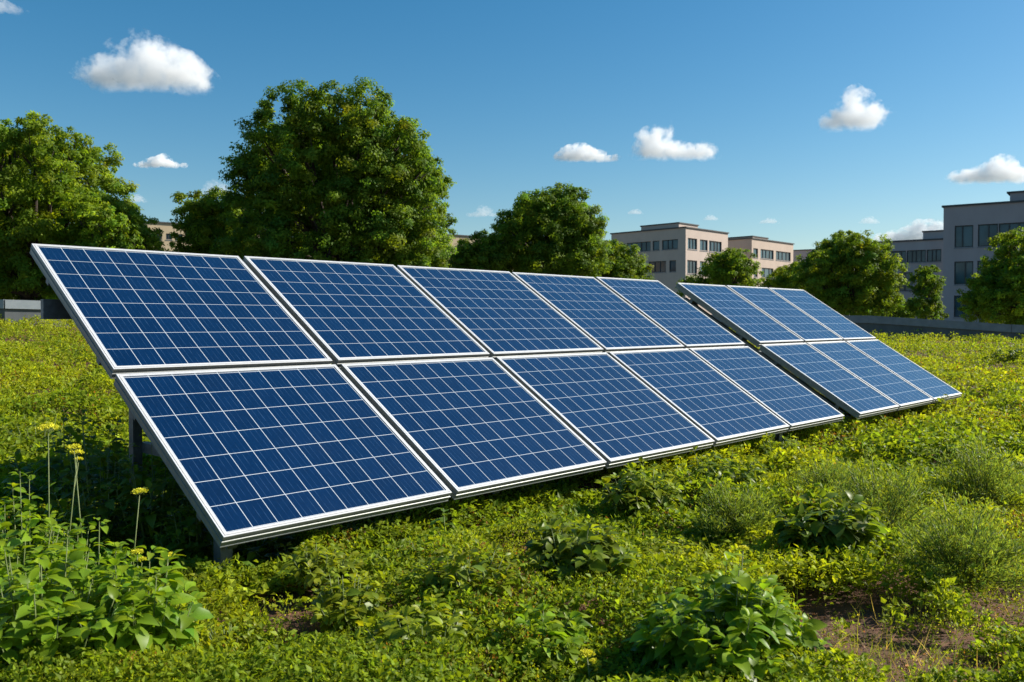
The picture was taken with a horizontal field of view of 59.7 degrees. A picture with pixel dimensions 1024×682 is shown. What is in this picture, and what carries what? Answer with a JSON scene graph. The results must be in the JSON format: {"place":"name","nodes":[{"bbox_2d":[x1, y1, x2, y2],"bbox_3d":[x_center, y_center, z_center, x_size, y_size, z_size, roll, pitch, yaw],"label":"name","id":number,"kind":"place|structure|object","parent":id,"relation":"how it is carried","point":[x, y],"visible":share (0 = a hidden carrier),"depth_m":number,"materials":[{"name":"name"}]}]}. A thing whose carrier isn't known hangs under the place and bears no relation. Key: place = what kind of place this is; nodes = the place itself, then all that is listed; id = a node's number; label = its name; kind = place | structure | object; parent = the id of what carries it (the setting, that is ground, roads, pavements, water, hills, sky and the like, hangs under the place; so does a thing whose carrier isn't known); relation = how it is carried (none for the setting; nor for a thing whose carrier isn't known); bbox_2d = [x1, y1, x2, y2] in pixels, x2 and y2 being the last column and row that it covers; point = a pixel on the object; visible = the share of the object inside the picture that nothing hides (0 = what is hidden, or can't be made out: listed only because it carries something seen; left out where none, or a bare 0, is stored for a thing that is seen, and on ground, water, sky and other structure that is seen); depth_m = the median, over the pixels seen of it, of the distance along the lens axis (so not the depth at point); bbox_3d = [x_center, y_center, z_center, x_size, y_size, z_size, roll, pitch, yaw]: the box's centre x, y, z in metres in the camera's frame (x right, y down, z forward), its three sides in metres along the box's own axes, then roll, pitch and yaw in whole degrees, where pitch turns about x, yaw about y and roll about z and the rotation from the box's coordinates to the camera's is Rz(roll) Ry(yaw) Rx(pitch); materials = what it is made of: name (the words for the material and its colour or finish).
{"place":"outdoors","nodes":[
{"label":"outdoors","id":0,"kind":"place"},
{"bbox_2d":[145,221,189,251],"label":"office block","id":1,"kind":"structure","parent":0,"point":[167,228],"depth_m":117.33,"materials":[{"name":"beige concrete"}]},
{"bbox_2d":[0,0,1023,299],"label":"sky","id":2,"kind":"structure","parent":0,"point":[802,123],"materials":[{"name":"blue"}]},
{"bbox_2d":[1,326,1023,681],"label":"roof soil","id":3,"kind":"structure","parent":0,"point":[829,608],"depth_m":4.59,"materials":[{"name":"brown soil"}]},
{"bbox_2d":[0,468,65,580],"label":"leafy plant","id":4,"kind":"object","parent":3,"relation":"on","point":[28,504],"visible":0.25,"depth_m":4.32,"materials":[{"name":"green plant"}]},
{"bbox_2d":[0,499,79,604],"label":"leafy plant","id":5,"kind":"object","parent":3,"relation":"on","point":[15,563],"visible":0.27,"depth_m":4.04,"materials":[{"name":"green plant"}]},
{"bbox_2d":[0,410,93,450],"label":"leafy plant","id":6,"kind":"object","parent":3,"relation":"on","point":[59,434],"visible":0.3,"depth_m":8.99,"materials":[{"name":"green plant"}]},
{"bbox_2d":[35,423,59,543],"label":"yellow umbel flower","id":7,"kind":"object","parent":3,"relation":"on","point":[47,426],"visible":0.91,"depth_m":4.21,"materials":[{"name":"green plant"}]},
{"bbox_2d":[0,406,123,524],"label":"leafy plant","id":8,"kind":"object","parent":3,"relation":"on","point":[55,461],"visible":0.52,"depth_m":6.23,"materials":[{"name":"green plant"}]},
{"bbox_2d":[38,517,103,584],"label":"leafy plant","id":9,"kind":"object","parent":3,"relation":"on","point":[71,543],"visible":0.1,"depth_m":4.30,"materials":[{"name":"green plant"}]},
{"bbox_2d":[64,449,84,548],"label":"yellow umbel flower","id":10,"kind":"object","parent":3,"relation":"on","point":[78,452],"visible":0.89,"depth_m":4.28,"materials":[{"name":"green plant"}]},
{"bbox_2d":[0,525,158,681],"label":"leafy plant","id":11,"kind":"object","parent":3,"relation":"on","point":[26,622],"visible":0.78,"depth_m":3.37,"materials":[{"name":"green plant"}]},
{"bbox_2d":[66,443,94,569],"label":"yellow umbel flower","id":12,"kind":"object","parent":3,"relation":"on","point":[73,446],"visible":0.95,"depth_m":4.19,"materials":[{"name":"green plant"}]},
{"bbox_2d":[29,517,147,627],"bbox_3d":[-1.889,1.093,3.987,0.533,0.594,0.541,0,1,0],"label":"leafy plant","id":13,"kind":"object","parent":3,"relation":"on","point":[78,555],"visible":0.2,"depth_m":3.97,"materials":[{"name":"green plant"}]},
{"bbox_2d":[51,444,128,482],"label":"leafy plant","id":14,"kind":"object","parent":3,"relation":"on","point":[110,466],"visible":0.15,"depth_m":7.14,"materials":[{"name":"green plant"}]},
{"bbox_2d":[42,409,143,550],"bbox_3d":[-2.588,0.897,5.535,0.572,0.939,0.554,0,1,0],"label":"leafy plant","id":15,"kind":"object","parent":3,"relation":"on","point":[104,509],"visible":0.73,"depth_m":5.52,"materials":[{"name":"green plant"}]},
{"bbox_2d":[54,545,213,680],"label":"leafy plant","id":16,"kind":"object","parent":3,"relation":"on","point":[162,621],"visible":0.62,"depth_m":3.57,"materials":[{"name":"green plant"}]},
{"bbox_2d":[126,488,147,566],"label":"yellow umbel flower","id":17,"kind":"object","parent":3,"relation":"on","point":[138,490],"visible":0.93,"depth_m":4.26,"materials":[{"name":"green plant"}]},
{"bbox_2d":[129,548,146,580],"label":"yellow umbel flower","id":18,"kind":"object","parent":3,"relation":"on","point":[135,551],"visible":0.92,"depth_m":3.96,"materials":[{"name":"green plant"}]},
{"bbox_2d":[105,434,194,554],"bbox_3d":[-2.177,0.967,5.452,0.506,0.793,0.505,0,1,0],"label":"leafy plant","id":19,"kind":"object","parent":3,"relation":"on","point":[168,502],"visible":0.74,"depth_m":5.37,"materials":[{"name":"green plant"}]},
{"bbox_2d":[148,494,213,566],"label":"leafy plant","id":20,"kind":"object","parent":3,"relation":"on","point":[192,532],"visible":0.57,"depth_m":5.13,"materials":[{"name":"green plant"}]},
{"bbox_2d":[168,539,241,571],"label":"leafy plant","id":21,"kind":"object","parent":3,"relation":"on","point":[211,552],"visible":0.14,"depth_m":5.21,"materials":[{"name":"green plant"}]},
{"bbox_2d":[203,617,259,650],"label":"leafy plant","id":22,"kind":"object","parent":3,"relation":"on","point":[211,635],"visible":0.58,"depth_m":3.86,"materials":[{"name":"green plant"}]},
{"bbox_2d":[242,530,325,566],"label":"leafy plant","id":23,"kind":"object","parent":3,"relation":"on","point":[253,554],"visible":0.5,"depth_m":5.26,"materials":[{"name":"green plant"}]},
{"bbox_2d":[307,565,390,632],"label":"leafy plant","id":24,"kind":"object","parent":3,"relation":"on","point":[336,607],"visible":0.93,"depth_m":4.07,"materials":[{"name":"green plant"}]},
{"bbox_2d":[339,515,402,545],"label":"leafy plant","id":25,"kind":"object","parent":3,"relation":"on","point":[355,526],"visible":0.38,"depth_m":5.65,"materials":[{"name":"green plant"}]},
{"bbox_2d":[41,279,787,591],"bbox_3d":[0.204,0.452,8.643,2.508,1.991,8.224,1,2,43],"label":"mounting rack","id":26,"kind":"object","parent":3,"relation":"on","point":[53,309],"visible":0.05,"depth_m":5.74,"materials":[{"name":"metal"}]},
{"bbox_2d":[30,244,331,378],"bbox_3d":[-2.443,-0.248,6.657,1.668,0.078,1.605,-1,34,-48],"label":"solar panel","id":27,"kind":"object","parent":26,"relation":"on","point":[129,311],"visible":0.9,"depth_m":6.51,"materials":[{"name":"glass"}]},
{"bbox_2d":[113,364,451,547],"bbox_3d":[-1.449,0.639,5.766,1.668,0.078,1.521,-1,34,-47],"label":"solar panel","id":28,"kind":"object","parent":26,"relation":"on","point":[250,454],"visible":1,"depth_m":5.60,"materials":[{"name":"glass"}]},
{"bbox_2d":[243,256,488,367],"bbox_3d":[-1.278,-0.280,7.926,1.674,0.078,1.605,-2,35,-47],"label":"solar panel","id":29,"kind":"object","parent":26,"relation":"on","point":[347,312],"visible":0.85,"depth_m":7.79,"materials":[{"name":"glass"}]},
{"bbox_2d":[340,357,606,499],"bbox_3d":[-0.284,0.609,7.036,1.674,0.078,1.521,-1,34,-47],"label":"solar panel","id":30,"kind":"object","parent":26,"relation":"on","point":[468,427],"visible":0.94,"depth_m":6.89,"materials":[{"name":"glass"}]},
{"bbox_2d":[397,265,602,359],"bbox_3d":[-0.114,-0.309,9.195,1.666,0.078,1.605,-2,35,-47],"label":"solar panel","id":31,"kind":"object","parent":26,"relation":"on","point":[494,314],"visible":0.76,"depth_m":9.08,"materials":[{"name":"glass"}]},
{"bbox_2d":[512,272,683,353],"bbox_3d":[1.003,-0.335,10.416,1.541,0.078,1.605,-1,34,-47],"label":"solar panel","id":32,"kind":"object","parent":26,"relation":"on","point":[605,318],"visible":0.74,"depth_m":10.32,"materials":[{"name":"glass"}]},
{"bbox_2d":[496,352,714,468],"bbox_3d":[0.879,0.580,8.305,1.666,0.078,1.521,-1,34,-47],"label":"solar panel","id":33,"kind":"object","parent":26,"relation":"on","point":[609,410],"visible":0.9,"depth_m":8.18,"materials":[{"name":"glass"}]},
{"bbox_2d":[596,277,744,348],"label":"solar panel","id":34,"kind":"object","parent":26,"relation":"on","point":[685,323],"visible":0.84,"depth_m":11.46,"materials":[{"name":"glass"}]},
{"bbox_2d":[609,349,789,445],"bbox_3d":[1.999,0.550,9.524,1.541,0.078,1.521,-2,34,-47],"label":"solar panel","id":35,"kind":"object","parent":26,"relation":"on","point":[718,408],"visible":0.91,"depth_m":9.42,"materials":[{"name":"glass"}]},
{"bbox_2d":[689,346,843,430],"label":"solar panel","id":36,"kind":"object","parent":26,"relation":"on","point":[792,403],"visible":0.91,"depth_m":10.57,"materials":[{"name":"glass"}]},
{"bbox_2d":[345,594,493,681],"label":"leafy plant","id":37,"kind":"object","parent":3,"relation":"on","point":[391,627],"visible":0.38,"depth_m":3.71,"materials":[{"name":"green plant"}]},
{"bbox_2d":[428,507,455,533],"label":"seedling","id":38,"kind":"object","parent":3,"relation":"on","point":[443,519],"visible":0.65,"depth_m":5.49,"materials":[{"name":"green plant"}]},
{"bbox_2d":[411,540,517,610],"bbox_3d":[-0.227,1.123,4.337,0.529,0.329,0.518,0,1,0],"label":"leafy plant","id":39,"kind":"object","parent":3,"relation":"on","point":[463,574],"visible":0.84,"depth_m":4.24,"materials":[{"name":"green plant"}]},
{"bbox_2d":[0,314,1023,681],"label":"weed cover","id":40,"kind":"object","parent":3,"relation":"on","point":[626,662],"visible":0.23,"depth_m":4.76,"materials":[{"name":"green plant"}]},
{"bbox_2d":[280,535,366,588],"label":"leafy plant","id":41,"kind":"object","parent":40,"relation":"on","point":[311,568],"visible":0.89,"depth_m":4.64,"materials":[{"name":"green plant"}]},
{"bbox_2d":[690,472,781,540],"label":"feathery bush","id":42,"kind":"object","parent":40,"relation":"on","point":[744,515],"visible":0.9,"depth_m":5.85,"materials":[{"name":"green plant"}]},
{"bbox_2d":[751,432,800,455],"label":"leafy plant","id":43,"kind":"object","parent":40,"relation":"on","point":[766,448],"visible":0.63,"depth_m":9.16,"materials":[{"name":"green plant"}]},
{"bbox_2d":[771,487,887,565],"bbox_3d":[1.856,1.093,5.242,0.691,0.452,0.591,0,1,0],"label":"leafy plant","id":44,"kind":"object","parent":40,"relation":"on","point":[839,526],"visible":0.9,"depth_m":5.10,"materials":[{"name":"green plant"}]},
{"bbox_2d":[479,480,555,501],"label":"leafy plant","id":45,"kind":"object","parent":3,"relation":"on","point":[540,487],"visible":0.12,"depth_m":6.98,"materials":[{"name":"green plant"}]},
{"bbox_2d":[466,598,600,681],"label":"leafy plant","id":46,"kind":"object","parent":3,"relation":"on","point":[576,623],"visible":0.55,"depth_m":3.71,"materials":[{"name":"green plant"}]},
{"bbox_2d":[523,513,641,590],"bbox_3d":[0.353,1.093,4.620,0.597,0.375,0.622,0,1,0],"label":"leafy plant","id":47,"kind":"object","parent":3,"relation":"on","point":[556,546],"visible":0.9,"depth_m":4.51,"materials":[{"name":"green plant"}]},
{"bbox_2d":[580,648,601,680],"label":"yellow umbel flower","id":48,"kind":"object","parent":3,"relation":"on","point":[594,662],"visible":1,"depth_m":3.48,"materials":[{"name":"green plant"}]},
{"bbox_2d":[183,487,1023,680],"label":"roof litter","id":49,"kind":"object","parent":3,"relation":"on","point":[882,664],"visible":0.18,"depth_m":4.25,"materials":[{"name":"brown plant"}]},
{"bbox_2d":[594,457,684,514],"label":"leafy plant","id":50,"kind":"object","parent":3,"relation":"on","point":[631,483],"visible":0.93,"depth_m":6.53,"materials":[{"name":"green plant"}]},
{"bbox_2d":[621,597,713,672],"bbox_3d":[0.641,1.246,3.678,0.374,0.391,0.404,0,1,0],"label":"leafy plant","id":51,"kind":"object","parent":3,"relation":"on","point":[643,650],"visible":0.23,"depth_m":3.62,"materials":[{"name":"green plant"}]},
{"bbox_2d":[641,536,700,555],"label":"leafy plant","id":52,"kind":"object","parent":3,"relation":"on","point":[668,547],"visible":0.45,"depth_m":5.39,"materials":[{"name":"green plant"}]},
{"bbox_2d":[629,551,801,681],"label":"leafy plant","id":53,"kind":"object","parent":3,"relation":"on","point":[743,623],"visible":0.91,"depth_m":3.53,"materials":[{"name":"green plant"}]},
{"bbox_2d":[671,445,769,486],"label":"leafy plant","id":54,"kind":"object","parent":3,"relation":"on","point":[751,473],"visible":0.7,"depth_m":7.23,"materials":[{"name":"green plant"}]},
{"bbox_2d":[761,599,832,681],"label":"leafy plant","id":55,"kind":"object","parent":3,"relation":"on","point":[807,637],"visible":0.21,"depth_m":3.63,"materials":[{"name":"green plant"}]},
{"bbox_2d":[684,297,946,439],"bbox_3d":[4.644,0.348,13.347,2.467,1.966,4.121,1,2,43],"label":"mounting rack","id":56,"kind":"object","parent":3,"relation":"on","point":[781,367],"visible":0.08,"depth_m":11.85,"materials":[{"name":"metal"}]},
{"bbox_2d":[675,283,803,346],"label":"solar panel","id":57,"kind":"object","parent":56,"relation":"on","point":[747,320],"visible":0.92,"depth_m":12.60,"materials":[{"name":"glass"}]},
{"bbox_2d":[726,285,842,342],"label":"solar panel","id":58,"kind":"object","parent":56,"relation":"on","point":[799,323],"visible":0.82,"depth_m":13.69,"materials":[{"name":"glass"}]},
{"bbox_2d":[769,288,875,340],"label":"solar panel","id":59,"kind":"object","parent":56,"relation":"on","point":[831,319],"visible":0.81,"depth_m":14.72,"materials":[{"name":"glass"}]},
{"bbox_2d":[759,343,898,418],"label":"solar panel","id":60,"kind":"object","parent":56,"relation":"on","point":[844,389],"visible":1,"depth_m":11.72,"materials":[{"name":"glass"}]},
{"bbox_2d":[807,341,933,409],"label":"solar panel","id":61,"kind":"object","parent":56,"relation":"on","point":[886,382],"visible":0.88,"depth_m":12.82,"materials":[{"name":"glass"}]},
{"bbox_2d":[845,339,961,402],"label":"solar panel","id":62,"kind":"object","parent":56,"relation":"on","point":[909,371],"visible":0.88,"depth_m":13.84,"materials":[{"name":"glass"}]},
{"bbox_2d":[782,453,873,494],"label":"feathery bush","id":63,"kind":"object","parent":3,"relation":"on","point":[826,470],"visible":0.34,"depth_m":7.01,"materials":[{"name":"green plant"}]},
{"bbox_2d":[712,315,1023,341],"bbox_3d":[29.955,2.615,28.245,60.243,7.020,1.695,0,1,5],"label":"parapet wall","id":64,"kind":"structure","parent":3,"relation":"on","point":[888,325],"depth_m":29.36,"materials":[{"name":"paint"}]},
{"bbox_2d":[819,442,959,541],"bbox_3d":[2.445,0.976,5.875,0.941,0.605,0.999,0,1,0],"label":"feathery bush","id":65,"kind":"object","parent":3,"relation":"on","point":[892,502],"visible":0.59,"depth_m":5.87,"materials":[{"name":"green plant"}]},
{"bbox_2d":[885,478,1023,597],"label":"feathery bush","id":66,"kind":"object","parent":3,"relation":"on","point":[950,552],"visible":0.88,"depth_m":4.69,"materials":[{"name":"green plant"}]},
{"bbox_2d":[923,423,1023,509],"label":"feathery bush","id":67,"kind":"object","parent":3,"relation":"on","point":[1001,481],"visible":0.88,"depth_m":6.74,"materials":[{"name":"green plant"}]},
{"bbox_2d":[946,446,1013,466],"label":"leafy plant","id":68,"kind":"object","parent":3,"relation":"on","point":[996,452],"visible":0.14,"depth_m":8.44,"materials":[{"name":"green plant"}]},
{"bbox_2d":[991,343,1023,364],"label":"leafy plant","id":69,"kind":"object","parent":3,"relation":"on","point":[1011,353],"visible":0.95,"depth_m":20.46,"materials":[{"name":"green plant"}]},
{"bbox_2d":[610,222,728,314],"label":"office block","id":70,"kind":"structure","parent":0,"point":[675,252],"depth_m":132.83,"materials":[{"name":"beige concrete"}]},
{"bbox_2d":[627,241,650,252],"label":"window","id":71,"kind":"structure","parent":70,"relation":"in","point":[643,246],"depth_m":135.46,"materials":[{"name":"blue glass"}]},
{"bbox_2d":[649,261,665,273],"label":"window","id":72,"kind":"structure","parent":70,"relation":"in","point":[659,266],"depth_m":133.49,"materials":[{"name":"grey glass"}]},
{"bbox_2d":[661,239,677,250],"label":"window","id":73,"kind":"structure","parent":70,"relation":"in","point":[666,244],"depth_m":131.87,"materials":[{"name":"blue glass"}]},
{"bbox_2d":[728,236,794,286],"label":"office block","id":74,"kind":"structure","parent":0,"point":[771,255],"depth_m":150.40,"materials":[{"name":"beige concrete"}]},
{"bbox_2d":[776,251,789,261],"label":"window","id":75,"kind":"structure","parent":74,"relation":"in","point":[784,256],"depth_m":155.26,"materials":[{"name":"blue glass"}]},
{"bbox_2d":[793,249,818,261],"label":"office block","id":76,"kind":"structure","parent":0,"point":[803,252],"depth_m":168.29,"materials":[{"name":"concrete"}]},
{"bbox_2d":[871,230,942,319],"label":"office block","id":77,"kind":"structure","parent":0,"point":[927,249],"depth_m":115.06,"materials":[{"name":"concrete"},{"name":"glass"}]},
{"bbox_2d":[899,272,912,291],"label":"window","id":78,"kind":"structure","parent":77,"relation":"in","point":[904,289],"depth_m":115.85,"materials":[{"name":"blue glass"}]},
{"bbox_2d":[907,250,925,263],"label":"window","id":79,"kind":"structure","parent":77,"relation":"in","point":[912,255],"depth_m":114.99,"materials":[{"name":"blue glass"}]},
{"bbox_2d":[926,249,940,262],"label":"window","id":80,"kind":"structure","parent":77,"relation":"in","point":[933,256],"depth_m":113.79,"materials":[{"name":"blue glass"}]},
{"bbox_2d":[942,190,1023,323],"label":"office block","id":81,"kind":"structure","parent":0,"point":[969,230],"depth_m":91.11,"materials":[{"name":"concrete"},{"name":"glass"}]},
{"bbox_2d":[953,261,972,285],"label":"window","id":82,"kind":"structure","parent":81,"relation":"in","point":[963,269],"depth_m":91.57,"materials":[{"name":"blue glass"}]},
{"bbox_2d":[954,295,971,317],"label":"window","id":83,"kind":"structure","parent":81,"relation":"in","point":[956,313],"depth_m":91.88,"materials":[{"name":"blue glass"}]},
{"bbox_2d":[954,225,973,248],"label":"window","id":84,"kind":"structure","parent":81,"relation":"in","point":[963,234],"depth_m":91.41,"materials":[{"name":"blue glass"}]},
{"bbox_2d":[977,224,997,247],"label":"window","id":85,"kind":"structure","parent":81,"relation":"in","point":[985,231],"depth_m":90.26,"materials":[{"name":"blue glass"}]},
{"bbox_2d":[999,222,1023,246],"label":"window","id":86,"kind":"structure","parent":81,"relation":"in","point":[1003,227],"depth_m":89.01,"materials":[{"name":"blue glass"}]},
{"label":"ground","id":87,"kind":"structure","parent":0,"visible":0},
{"bbox_2d":[0,300,75,326],"bbox_3d":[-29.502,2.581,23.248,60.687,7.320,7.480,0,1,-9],"label":"parapet wall","id":88,"kind":"structure","parent":87,"relation":"on","point":[16,310],"depth_m":22.19,"materials":[{"name":"paint"}]},
{"bbox_2d":[0,110,143,300],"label":"broadleaf tree","id":89,"kind":"object","parent":87,"relation":"on","point":[37,168],"visible":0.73,"depth_m":30.68,"materials":[{"name":"green plant"}]},
{"bbox_2d":[57,187,165,251],"bbox_3d":[-13.977,0.363,30.954,3.573,11.201,3.962,0,1,0],"label":"broadleaf tree","id":90,"kind":"object","parent":87,"relation":"on","point":[118,224],"visible":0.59,"depth_m":29.86,"materials":[{"name":"green plant"}]},
{"bbox_2d":[165,185,248,256],"bbox_3d":[-13.054,-0.572,39.924,4.113,12.651,4.329,0,1,0],"label":"broadleaf tree","id":91,"kind":"object","parent":87,"relation":"on","point":[201,226],"visible":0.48,"depth_m":38.41,"materials":[{"name":"green plant"}]},
{"bbox_2d":[207,75,457,267],"bbox_3d":[-6.898,-1.958,35.899,9.462,15.619,9.340,0,1,0],"label":"broadleaf tree","id":92,"kind":"object","parent":87,"relation":"on","point":[359,184],"visible":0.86,"depth_m":32.58,"materials":[{"name":"green plant"}]},
{"bbox_2d":[443,228,516,271],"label":"broadleaf tree","id":93,"kind":"object","parent":87,"relation":"on","point":[477,254],"visible":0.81,"depth_m":48.42,"materials":[{"name":"green plant"}]},
{"bbox_2d":[484,181,614,277],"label":"broadleaf tree","id":94,"kind":"object","parent":87,"relation":"on","point":[568,225],"visible":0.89,"depth_m":48.79,"materials":[{"name":"green plant"}]},
{"bbox_2d":[593,238,655,279],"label":"broadleaf tree","id":95,"kind":"object","parent":87,"relation":"on","point":[626,265],"visible":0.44,"depth_m":54.26,"materials":[{"name":"green plant"}]},
{"bbox_2d":[674,274,712,304],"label":"broadleaf tree","id":96,"kind":"object","parent":87,"relation":"on","point":[695,279],"visible":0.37,"depth_m":63.16,"materials":[{"name":"green plant"}]},
{"bbox_2d":[697,247,763,286],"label":"broadleaf tree","id":97,"kind":"object","parent":87,"relation":"on","point":[725,268],"visible":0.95,"depth_m":60.56,"materials":[{"name":"green plant"}]},
{"bbox_2d":[756,261,805,290],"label":"broadleaf tree","id":98,"kind":"object","parent":87,"relation":"on","point":[777,278],"visible":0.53,"depth_m":64.89,"materials":[{"name":"green plant"}]},
{"bbox_2d":[787,230,909,316],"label":"broadleaf tree","id":99,"kind":"object","parent":87,"relation":"on","point":[843,273],"visible":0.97,"depth_m":46.10,"materials":[{"name":"green plant"}]},
{"bbox_2d":[869,298,948,319],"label":"bush","id":100,"kind":"object","parent":87,"relation":"on","point":[899,313],"visible":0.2,"depth_m":64.39,"materials":[{"name":"green plant"}]},
{"bbox_2d":[904,264,946,319],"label":"broadleaf tree","id":101,"kind":"object","parent":87,"relation":"on","point":[929,286],"visible":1,"depth_m":59.51,"materials":[{"name":"green plant"}]},
{"bbox_2d":[955,226,1023,324],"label":"broadleaf tree","id":102,"kind":"object","parent":87,"relation":"on","point":[996,292],"visible":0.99,"depth_m":41.62,"materials":[{"name":"green plant"}]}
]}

